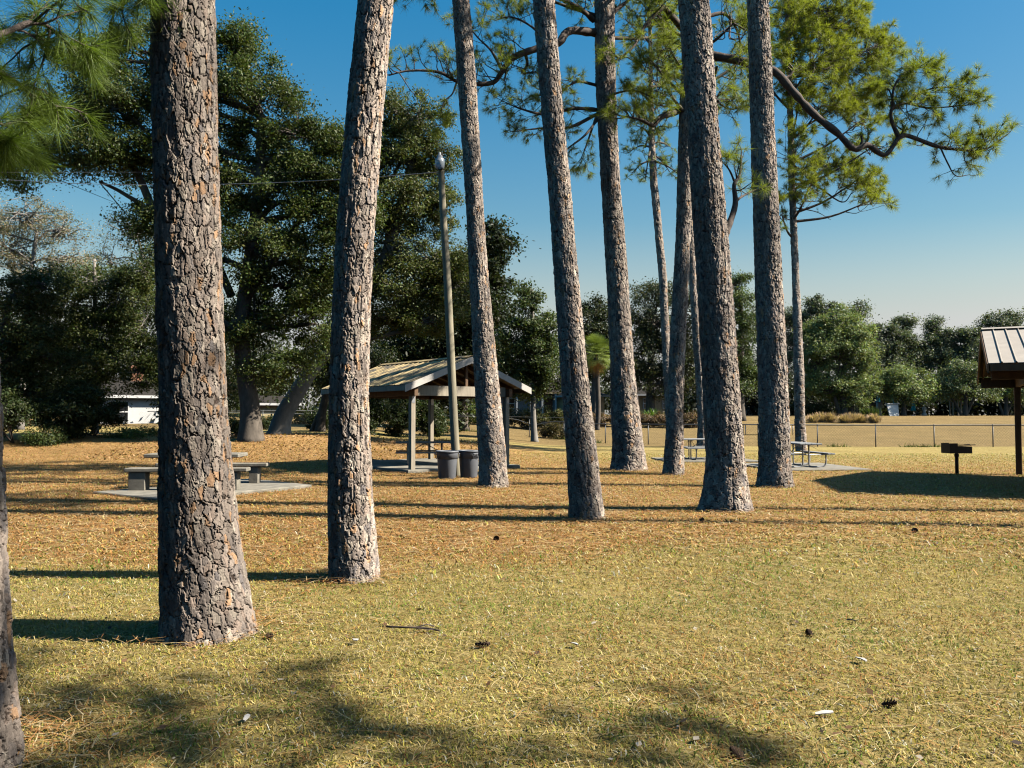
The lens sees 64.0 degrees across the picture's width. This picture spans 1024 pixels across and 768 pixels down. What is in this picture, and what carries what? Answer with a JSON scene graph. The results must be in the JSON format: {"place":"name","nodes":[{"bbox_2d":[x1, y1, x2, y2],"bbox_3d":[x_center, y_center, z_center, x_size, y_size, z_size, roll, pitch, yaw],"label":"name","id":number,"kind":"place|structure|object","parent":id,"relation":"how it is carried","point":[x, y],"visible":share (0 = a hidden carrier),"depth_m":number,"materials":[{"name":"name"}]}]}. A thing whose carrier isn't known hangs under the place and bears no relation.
{"place":"outdoors","nodes":[
{"label":"outdoors","id":0,"kind":"place"},
{"bbox_2d":[0,0,1023,414],"label":"sky","id":1,"kind":"structure","parent":0,"point":[956,253],"materials":[{"name":"blue"}]},
{"bbox_2d":[2,439,1023,598],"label":"grass","id":2,"kind":"structure","parent":0,"point":[746,525],"depth_m":13.95,"materials":[{"name":"plant"}]},
{"bbox_2d":[3,409,1023,767],"bbox_3d":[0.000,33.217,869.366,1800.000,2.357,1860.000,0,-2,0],"label":"ground","id":3,"kind":"structure","parent":0,"point":[855,447],"depth_m":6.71,"materials":[{"name":"yellow plant"}]},
{"bbox_2d":[0,385,42,442],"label":"shrub","id":4,"kind":"object","parent":3,"relation":"on","point":[15,409],"visible":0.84,"depth_m":33.98,"materials":[{"name":"green plant"}]},
{"bbox_2d":[14,422,72,446],"bbox_3d":[-19.623,2.284,34.576,2.017,1.318,2.028,0,-2,0],"label":"shrub","id":5,"kind":"object","parent":3,"relation":"on","point":[41,438],"visible":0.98,"depth_m":34.17,"materials":[{"name":"green plant"}]},
{"bbox_2d":[0,189,104,429],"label":"bare tree","id":6,"kind":"object","parent":3,"relation":"on","point":[29,218],"visible":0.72,"depth_m":52.13,"materials":[{"name":"grey plant"}]},
{"bbox_2d":[0,252,107,420],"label":"oak tree","id":7,"kind":"object","parent":3,"relation":"on","point":[24,361],"visible":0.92,"depth_m":36.57,"materials":[{"name":"green plant"}]},
{"bbox_2d":[31,378,118,439],"bbox_3d":[-19.615,1.371,36.342,3.610,3.366,3.543,0,-2,0],"label":"shrub","id":8,"kind":"object","parent":3,"relation":"on","point":[66,409],"visible":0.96,"depth_m":35.90,"materials":[{"name":"green plant"}]},
{"bbox_2d":[9,239,157,434],"bbox_3d":[-20.527,-2.351,40.256,9.001,9.945,5.389,0,-2,0],"label":"oak tree","id":9,"kind":"object","parent":3,"relation":"on","point":[128,317],"visible":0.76,"depth_m":39.53,"materials":[{"name":"green plant"}]},
{"bbox_2d":[51,373,132,436],"bbox_3d":[-19.413,1.314,37.678,3.324,3.740,2.854,-2,-3,38],"label":"shrub","id":10,"kind":"object","parent":3,"relation":"on","point":[115,411],"visible":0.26,"depth_m":37.67,"materials":[{"name":"green plant"}]},
{"bbox_2d":[0,0,192,767],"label":"pine tree","id":11,"kind":"object","parent":3,"relation":"on","point":[14,143],"visible":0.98,"depth_m":5.37,"materials":[{"name":"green plant"}]},
{"bbox_2d":[93,421,157,440],"bbox_3d":[-17.076,2.320,36.958,3.293,1.303,2.651,-1,-3,34],"label":"shrub","id":12,"kind":"object","parent":3,"relation":"on","point":[132,433],"visible":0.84,"depth_m":36.50,"materials":[{"name":"green plant"}]},
{"bbox_2d":[100,365,158,423],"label":"white house","id":13,"kind":"structure","parent":3,"relation":"on","point":[140,405],"depth_m":61.57,"materials":[{"name":"paint"}]},
{"bbox_2d":[108,401,128,421],"bbox_3d":[-29.211,2.059,60.776,1.440,1.590,0.100,1,-3,-32],"label":"window","id":14,"kind":"structure","parent":13,"relation":"in","point":[126,412],"depth_m":61.03,"materials":[{"name":"white paint"}]},
{"bbox_2d":[144,380,158,416],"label":"shrub","id":15,"kind":"object","parent":3,"relation":"on","point":[155,404],"depth_m":38.86,"materials":[{"name":"green plant"}]},
{"bbox_2d":[85,203,224,347],"bbox_3d":[-25.304,-4.906,58.392,11.118,16.115,5.871,0,-2,0],"label":"bare tree","id":16,"kind":"object","parent":3,"relation":"on","point":[110,261],"visible":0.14,"depth_m":58.20,"materials":[{"name":"grey plant"}]},
{"bbox_2d":[0,6,403,441],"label":"oak tree","id":17,"kind":"object","parent":3,"relation":"on","point":[284,159],"visible":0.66,"depth_m":35.68,"materials":[{"name":"green plant"}]},
{"bbox_2d":[93,479,311,500],"bbox_3d":[-6.802,2.483,18.572,2.747,0.290,4.296,-1,-3,34],"label":"concrete pad","id":18,"kind":"object","parent":3,"relation":"on","point":[246,487],"visible":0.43,"depth_m":18.04,"materials":[{"name":"concrete"}]},
{"bbox_2d":[124,452,269,489],"bbox_3d":[-7.150,1.973,18.844,2.620,0.762,2.100,0,-2,-3],"label":"concrete table","id":19,"kind":"object","parent":18,"relation":"on","point":[138,478],"visible":0.54,"depth_m":17.98,"materials":[{"name":"concrete"}]},
{"bbox_2d":[149,0,258,646],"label":"pine tree","id":20,"kind":"object","parent":3,"relation":"on","point":[204,594],"visible":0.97,"depth_m":6.28,"materials":[{"name":"brown plant"}]},
{"bbox_2d":[225,360,239,421],"bbox_3d":[-17.742,0.784,47.907,4.981,5.430,3.297,0,-2,0],"label":"shrub","id":21,"kind":"object","parent":3,"relation":"on","point":[232,390],"visible":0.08,"depth_m":48.12,"materials":[{"name":"green plant"}]},
{"bbox_2d":[228,415,266,434],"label":"shrub","id":22,"kind":"object","parent":3,"relation":"on","point":[234,426],"visible":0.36,"depth_m":37.59,"materials":[{"name":"green plant"}]},
{"bbox_2d":[261,415,272,429],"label":"shrub","id":23,"kind":"object","parent":3,"relation":"on","point":[266,422],"visible":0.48,"depth_m":51.90,"materials":[{"name":"green plant"}]},
{"bbox_2d":[79,431,477,460],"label":"fallen leaves","id":24,"kind":"object","parent":3,"relation":"on","point":[380,455],"visible":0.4,"depth_m":34.59,"materials":[{"name":"brown plant"}]},
{"bbox_2d":[259,396,304,415],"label":"garage","id":25,"kind":"structure","parent":3,"relation":"on","point":[272,404],"depth_m":73.83,"materials":[{"name":"beige"}]},
{"bbox_2d":[260,409,273,415],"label":"door","id":26,"kind":"structure","parent":25,"relation":"in","point":[266,413],"depth_m":73.59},
{"bbox_2d":[300,406,328,430],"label":"shrub","id":27,"kind":"object","parent":3,"relation":"on","point":[312,417],"visible":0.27,"depth_m":49.75,"materials":[{"name":"green plant"}]},
{"bbox_2d":[293,285,410,430],"bbox_3d":[-9.548,-2.210,47.078,7.554,10.238,5.051,0,-2,0],"label":"oak tree","id":28,"kind":"object","parent":3,"relation":"on","point":[319,423],"visible":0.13,"depth_m":46.77,"materials":[{"name":"green plant"}]},
{"bbox_2d":[327,0,393,583],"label":"pine tree","id":29,"kind":"object","parent":3,"relation":"on","point":[352,544],"visible":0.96,"depth_m":8.38,"materials":[{"name":"brown plant"}]},
{"bbox_2d":[266,81,495,434],"bbox_3d":[-6.376,-6.091,40.243,11.270,17.629,5.420,0,-2,0],"label":"oak tree","id":30,"kind":"object","parent":3,"relation":"on","point":[409,132],"visible":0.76,"depth_m":39.66,"materials":[{"name":"green plant"}]},
{"bbox_2d":[369,398,394,435],"bbox_3d":[-7.821,1.794,44.981,2.863,2.968,2.905,-2,-3,37],"label":"shrub","id":31,"kind":"object","parent":3,"relation":"on","point":[378,410],"visible":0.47,"depth_m":44.70,"materials":[{"name":"green plant"}]},
{"bbox_2d":[381,399,423,437],"bbox_3d":[-6.348,1.949,46.170,2.247,3.896,3.537,-2,-3,36],"label":"shrub","id":32,"kind":"object","parent":3,"relation":"on","point":[398,419],"visible":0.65,"depth_m":45.64,"materials":[{"name":"green plant"}]},
{"bbox_2d":[10,464,810,767],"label":"pine straw","id":33,"kind":"object","parent":3,"relation":"on","point":[82,714],"visible":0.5,"depth_m":4.69,"materials":[{"name":"brown plant"}]},
{"bbox_2d":[386,624,439,631],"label":"fallen twig","id":34,"kind":"object","parent":3,"relation":"on","point":[420,627],"visible":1,"depth_m":6.40,"materials":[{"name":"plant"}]},
{"bbox_2d":[327,458,519,472],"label":"concrete floor","id":35,"kind":"structure","parent":3,"relation":"on","point":[424,465],"depth_m":25.77,"materials":[{"name":"concrete"}]},
{"bbox_2d":[396,441,450,464],"bbox_3d":[-2.826,2.250,26.534,1.850,0.765,1.558,0,-2,-8],"label":"picnic table","id":36,"kind":"object","parent":35,"relation":"on","point":[417,451],"visible":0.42,"depth_m":26.39,"materials":[{"name":"grey wood"}]},
{"bbox_2d":[321,355,530,469],"bbox_3d":[-2.926,0.976,27.078,4.700,3.562,5.510,2,-3,-38],"label":"picnic shelter","id":37,"kind":"object","parent":35,"relation":"on","point":[412,381],"visible":0.75,"depth_m":25.64,"materials":[{"name":"wood"}]},
{"bbox_2d":[415,399,449,436],"bbox_3d":[-4.625,2.021,47.368,2.232,2.448,2.901,0,-2,0],"label":"shrub","id":38,"kind":"object","parent":3,"relation":"on","point":[440,418],"visible":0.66,"depth_m":46.66,"materials":[{"name":"green plant"}]},
{"bbox_2d":[434,450,459,478],"bbox_3d":[-1.717,2.135,21.685,0.610,0.740,0.610,-1,-2,20],"label":"trash bin","id":39,"kind":"object","parent":3,"relation":"on","point":[447,462],"visible":0.99,"depth_m":21.47,"materials":[{"name":"grey plastic"}]},
{"bbox_2d":[435,152,459,476],"bbox_3d":[-1.775,-1.887,22.653,0.788,9.066,0.367,1,-2,-19],"label":"light pole","id":40,"kind":"object","parent":3,"relation":"on","point":[451,369],"visible":0.89,"depth_m":22.60,"materials":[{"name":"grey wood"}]},
{"bbox_2d":[0,172,437,184],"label":"overhead wire","id":41,"kind":"object","parent":40,"relation":"attached to","point":[227,184],"visible":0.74,"depth_m":25.03,"materials":[{"name":"metal"}]},
{"bbox_2d":[371,213,541,430],"bbox_3d":[-4.681,-4.286,58.339,13.534,15.493,8.079,0,-2,0],"label":"magnolia tree","id":42,"kind":"object","parent":3,"relation":"on","point":[499,242],"visible":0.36,"depth_m":57.28,"materials":[{"name":"green plant"}]},
{"bbox_2d":[393,0,529,487],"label":"pine tree","id":43,"kind":"object","parent":3,"relation":"on","point":[492,463],"visible":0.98,"depth_m":19.48,"materials":[{"name":"brown plant"}]},
{"bbox_2d":[458,450,478,477],"bbox_3d":[-1.161,2.148,22.035,0.610,0.740,0.610,0,-2,5],"label":"trash bin","id":44,"kind":"object","parent":3,"relation":"on","point":[468,461],"visible":0.88,"depth_m":21.81,"materials":[{"name":"grey plastic"}]},
{"bbox_2d":[449,403,502,423],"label":"hedge","id":45,"kind":"object","parent":3,"relation":"on","point":[474,410],"visible":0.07,"depth_m":67.23,"materials":[{"name":"green plant"}]},
{"bbox_2d":[475,639,489,647],"bbox_3d":[-0.214,1.892,5.968,0.099,0.078,0.087,-1,-2,29],"label":"pine cone","id":46,"kind":"object","parent":3,"relation":"on","point":[480,643],"visible":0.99,"depth_m":5.96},
{"bbox_2d":[0,287,984,433],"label":"woods","id":47,"kind":"object","parent":3,"relation":"on","point":[313,392],"visible":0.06,"depth_m":73.30,"materials":[{"name":"green plant"}]},
{"bbox_2d":[3,445,1023,595],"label":"pine straw","id":48,"kind":"object","parent":3,"relation":"on","point":[482,515],"visible":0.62,"depth_m":13.73,"materials":[{"name":"brown dry plant needles"}]},
{"bbox_2d":[8,538,1023,767],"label":"pine straw","id":49,"kind":"object","parent":3,"relation":"on","point":[544,660],"visible":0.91,"depth_m":5.33,"materials":[{"name":"brown plant"}]},
{"bbox_2d":[8,461,1023,767],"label":"bark litter","id":50,"kind":"object","parent":3,"relation":"on","point":[870,691],"visible":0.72,"depth_m":6.19,"materials":[{"name":"brown plant"}]},
{"bbox_2d":[501,405,538,428],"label":"hedge","id":51,"kind":"object","parent":3,"relation":"on","point":[517,415],"visible":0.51,"depth_m":66.39,"materials":[{"name":"green plant"}]},
{"bbox_2d":[494,278,560,441],"bbox_3d":[0.962,-1.454,50.178,5.678,10.283,4.328,0,-2,0],"label":"magnolia tree","id":52,"kind":"object","parent":3,"relation":"on","point":[536,345],"visible":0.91,"depth_m":49.70,"materials":[{"name":"green plant"}]},
{"bbox_2d":[501,380,560,415],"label":"grey house","id":53,"kind":"structure","parent":3,"relation":"on","point":[519,405],"depth_m":93.96,"materials":[{"name":"grey"}]},
{"bbox_2d":[509,398,514,408],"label":"window","id":54,"kind":"structure","parent":53,"relation":"in","point":[511,400],"depth_m":93.94,"materials":[{"name":"glass"}]},
{"bbox_2d":[544,398,552,415],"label":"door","id":55,"kind":"structure","parent":53,"relation":"in","point":[550,401],"depth_m":93.92,"materials":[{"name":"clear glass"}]},
{"bbox_2d":[523,405,563,429],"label":"hedge","id":56,"kind":"object","parent":3,"relation":"on","point":[546,417],"visible":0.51,"depth_m":65.19,"materials":[{"name":"green plant"}]},
{"bbox_2d":[537,419,564,438],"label":"hedge","id":57,"kind":"object","parent":3,"relation":"on","point":[549,430],"visible":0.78,"depth_m":55.56,"materials":[{"name":"green plant"}]},
{"bbox_2d":[387,0,716,470],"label":"pine tree","id":58,"kind":"object","parent":3,"relation":"on","point":[628,452],"visible":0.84,"depth_m":25.18,"materials":[{"name":"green plant"}]},
{"bbox_2d":[533,0,605,520],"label":"pine tree","id":59,"kind":"object","parent":3,"relation":"on","point":[585,498],"visible":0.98,"depth_m":13.47,"materials":[{"name":"brown plant"}]},
{"bbox_2d":[551,389,609,413],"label":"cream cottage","id":60,"kind":"structure","parent":3,"relation":"on","point":[560,402],"depth_m":92.15,"materials":[{"name":"grey"}]},
{"bbox_2d":[139,410,1023,446],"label":"chain link fence","id":61,"kind":"object","parent":3,"relation":"on","point":[875,425],"visible":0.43,"depth_m":43.69,"materials":[{"name":"metal"}]},
{"bbox_2d":[585,332,609,429],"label":"palm tree","id":62,"kind":"object","parent":3,"relation":"on","point":[595,364],"visible":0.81,"depth_m":65.79,"materials":[{"name":"green plant"}]},
{"bbox_2d":[581,291,642,413],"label":"oak tree","id":63,"kind":"object","parent":3,"relation":"on","point":[599,314],"visible":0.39,"depth_m":83.67,"materials":[{"name":"green plant"}]},
{"bbox_2d":[593,411,697,427],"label":"hedge","id":64,"kind":"object","parent":3,"relation":"on","point":[658,417],"visible":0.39,"depth_m":69.35,"materials":[{"name":"green plant"}]},
{"bbox_2d":[616,0,680,425],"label":"pine tree","id":65,"kind":"object","parent":3,"relation":"on","point":[651,160],"visible":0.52,"depth_m":44.19,"materials":[{"name":"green plant"}]},
{"bbox_2d":[606,276,695,412],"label":"oak tree","id":66,"kind":"object","parent":3,"relation":"on","point":[647,332],"visible":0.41,"depth_m":87.27,"materials":[{"name":"green plant"}]},
{"bbox_2d":[637,384,664,415],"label":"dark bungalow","id":67,"kind":"object","parent":3,"relation":"on","point":[660,405],"visible":0.3,"depth_m":95.97,"materials":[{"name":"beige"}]},
{"bbox_2d":[642,29,732,445],"bbox_3d":[9.352,-7.819,43.422,5.333,22.546,4.187,0,-2,0],"label":"pine tree","id":68,"kind":"object","parent":3,"relation":"on","point":[695,330],"visible":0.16,"depth_m":42.97,"materials":[{"name":"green plant"}]},
{"bbox_2d":[461,429,939,446],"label":"weeds","id":69,"kind":"object","parent":3,"relation":"on","point":[832,445],"visible":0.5,"depth_m":43.62,"materials":[{"name":"beige plant"}]},
{"bbox_2d":[651,457,757,462],"bbox_3d":[7.136,2.935,30.411,3.400,0.295,2.600,0,-2,-4],"label":"concrete pad","id":70,"kind":"object","parent":3,"relation":"on","point":[699,459],"visible":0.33,"depth_m":30.13,"materials":[{"name":"concrete"}]},
{"bbox_2d":[684,438,704,459],"bbox_3d":[7.136,2.410,30.431,1.850,0.765,1.558,0,-2,-8],"label":"picnic table","id":71,"kind":"object","parent":70,"relation":"on","point":[689,447],"visible":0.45,"depth_m":30.24,"materials":[{"name":"metal"}]},
{"bbox_2d":[692,269,757,420],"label":"oak tree","id":72,"kind":"object","parent":3,"relation":"on","point":[748,370],"visible":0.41,"depth_m":79.33,"materials":[{"name":"green plant"}]},
{"bbox_2d":[678,0,775,512],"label":"pine tree","id":73,"kind":"object","parent":3,"relation":"on","point":[725,483],"visible":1,"depth_m":14.68,"materials":[{"name":"brown plant"}]},
{"bbox_2d":[448,376,1023,415],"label":"woods","id":74,"kind":"object","parent":3,"relation":"on","point":[939,409],"visible":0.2,"depth_m":109.96,"materials":[{"name":"green plant"}]},
{"bbox_2d":[729,745,744,761],"bbox_3d":[1.117,1.834,4.062,0.072,0.070,0.086,0,-2,4],"label":"pine cone","id":75,"kind":"object","parent":3,"relation":"on","point":[735,752],"visible":0.98,"depth_m":4.05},
{"bbox_2d":[747,0,794,487],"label":"pine tree","id":76,"kind":"object","parent":3,"relation":"on","point":[774,458],"visible":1,"depth_m":19.42,"materials":[{"name":"brown plant"}]},
{"bbox_2d":[747,302,814,382],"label":"oak tree","id":77,"kind":"object","parent":3,"relation":"on","point":[789,326],"visible":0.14,"depth_m":125.63,"materials":[{"name":"green plant"}]},
{"bbox_2d":[593,0,1021,474],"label":"pine tree","id":78,"kind":"object","parent":3,"relation":"on","point":[673,457],"visible":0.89,"depth_m":22.98,"materials":[{"name":"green plant"}]},
{"bbox_2d":[746,463,871,470],"bbox_3d":[9.235,2.778,26.314,3.000,0.295,3.400,0,-2,-6],"label":"concrete pad","id":79,"kind":"object","parent":3,"relation":"on","point":[832,467],"visible":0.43,"depth_m":25.51,"materials":[{"name":"concrete"}]},
{"bbox_2d":[791,441,834,466],"bbox_3d":[9.155,2.255,26.234,1.558,0.765,1.850,0,-2,-6],"label":"picnic table","id":80,"kind":"object","parent":79,"relation":"on","point":[793,453],"visible":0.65,"depth_m":25.69,"materials":[{"name":"metal"}]},
{"bbox_2d":[789,400,832,415],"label":"hedge","id":81,"kind":"object","parent":3,"relation":"on","point":[821,408],"visible":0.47,"depth_m":95.02,"materials":[{"name":"green plant"}]},
{"bbox_2d":[739,0,907,451],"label":"pine tree","id":82,"kind":"object","parent":3,"relation":"on","point":[824,28],"visible":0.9,"depth_m":37.93,"materials":[{"name":"green plant"}]},
{"bbox_2d":[815,710,833,714],"bbox_3d":[1.758,1.850,4.614,0.113,0.015,0.023,-1,11,-12],"label":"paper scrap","id":83,"kind":"object","parent":3,"relation":"on","point":[823,712],"visible":1,"depth_m":4.61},
{"bbox_2d":[823,411,836,421],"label":"ornamental grass","id":84,"kind":"object","parent":3,"relation":"on","point":[833,419],"depth_m":76.80,"materials":[{"name":"plant"}]},
{"bbox_2d":[786,293,879,375],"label":"oak tree","id":85,"kind":"object","parent":3,"relation":"on","point":[817,305],"visible":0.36,"depth_m":123.61,"materials":[{"name":"green plant"}]},
{"bbox_2d":[787,299,884,415],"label":"crepe myrtle","id":86,"kind":"object","parent":3,"relation":"on","point":[821,352],"visible":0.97,"depth_m":94.20,"materials":[{"name":"plant"}]},
{"bbox_2d":[858,406,884,415],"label":"green shrub","id":87,"kind":"object","parent":3,"relation":"on","point":[870,410],"visible":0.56,"depth_m":91.51,"materials":[{"name":"green plant"}]},
{"bbox_2d":[856,318,921,374],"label":"oak tree","id":88,"kind":"object","parent":3,"relation":"on","point":[889,348],"visible":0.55,"depth_m":122.71,"materials":[{"name":"green plant"}]},
{"bbox_2d":[881,698,896,707],"bbox_3d":[2.203,1.861,4.779,0.078,0.061,0.067,2,-3,-39],"label":"pine cone","id":89,"kind":"object","parent":3,"relation":"on","point":[892,703],"visible":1,"depth_m":4.77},
{"bbox_2d":[885,403,898,415],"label":"white board","id":90,"kind":"object","parent":3,"relation":"on","point":[892,409],"visible":1,"depth_m":94.98,"materials":[{"name":"paint"}]},
{"bbox_2d":[863,356,946,415],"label":"crepe myrtle","id":91,"kind":"object","parent":3,"relation":"on","point":[898,382],"visible":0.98,"depth_m":95.94,"materials":[{"name":"plant"}]},
{"bbox_2d":[879,311,950,376],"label":"oak tree","id":92,"kind":"object","parent":3,"relation":"on","point":[916,345],"visible":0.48,"depth_m":124.50,"materials":[{"name":"green plant"}]},
{"bbox_2d":[919,313,970,415],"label":"oak tree","id":93,"kind":"object","parent":3,"relation":"on","point":[936,334],"visible":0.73,"depth_m":124.72,"materials":[{"name":"green plant"}]},
{"bbox_2d":[949,399,963,415],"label":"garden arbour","id":94,"kind":"object","parent":3,"relation":"on","point":[953,406],"visible":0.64,"depth_m":99.68,"materials":[{"name":"wood"}]},
{"bbox_2d":[941,443,974,473],"bbox_3d":[12.743,2.177,23.340,0.810,0.988,0.420,0,-2,-4],"label":"grill","id":95,"kind":"object","parent":3,"relation":"on","point":[955,449],"visible":0.95,"depth_m":23.18,"materials":[{"name":"black metal"}]},
{"bbox_2d":[943,324,981,374],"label":"oak tree","id":96,"kind":"object","parent":3,"relation":"on","point":[970,345],"visible":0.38,"depth_m":123.51,"materials":[{"name":"green plant"}]},
{"bbox_2d":[921,353,1005,415],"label":"crepe myrtle","id":97,"kind":"object","parent":3,"relation":"on","point":[965,386],"visible":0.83,"depth_m":97.04,"materials":[{"name":"plant"}]},
{"bbox_2d":[972,306,1023,329],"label":"oak tree","id":98,"kind":"object","parent":3,"relation":"on","point":[1008,318],"visible":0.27,"depth_m":126.01,"materials":[{"name":"green plant"}]},
{"bbox_2d":[977,326,1023,474],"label":"picnic shelter","id":99,"kind":"object","parent":3,"relation":"on","point":[1001,358],"visible":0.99,"depth_m":19.88,"materials":[{"name":"wood"}]},
{"bbox_2d":[990,388,1023,415],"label":"crepe myrtle","id":100,"kind":"object","parent":3,"relation":"on","point":[1008,393],"visible":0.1,"depth_m":102.73,"materials":[{"name":"plant"}]},
{"bbox_2d":[805,414,820,422],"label":"ornamental grass","id":101,"kind":"object","parent":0,"point":[812,418],"depth_m":76.52,"materials":[{"name":"plant"}]},
{"bbox_2d":[814,412,832,421],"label":"ornamental grass","id":102,"kind":"object","parent":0,"point":[822,415],"depth_m":76.85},
{"bbox_2d":[835,413,853,422],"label":"ornamental grass","id":103,"kind":"object","parent":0,"point":[846,418],"depth_m":75.80,"materials":[{"name":"plant"}]},
{"bbox_2d":[845,412,863,422],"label":"ornamental grass","id":104,"kind":"object","parent":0,"point":[854,415],"depth_m":76.25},
{"bbox_2d":[856,412,867,422],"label":"ornamental grass","id":105,"kind":"object","parent":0,"point":[864,420],"depth_m":76.38,"materials":[{"name":"plant"}]},
{"bbox_2d":[867,413,882,422],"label":"ornamental grass","id":106,"kind":"object","parent":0,"point":[875,418],"depth_m":75.99,"materials":[{"name":"plant"}]},
{"bbox_2d":[875,402,881,415],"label":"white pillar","id":107,"kind":"structure","parent":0,"point":[879,405],"depth_m":98.72,"materials":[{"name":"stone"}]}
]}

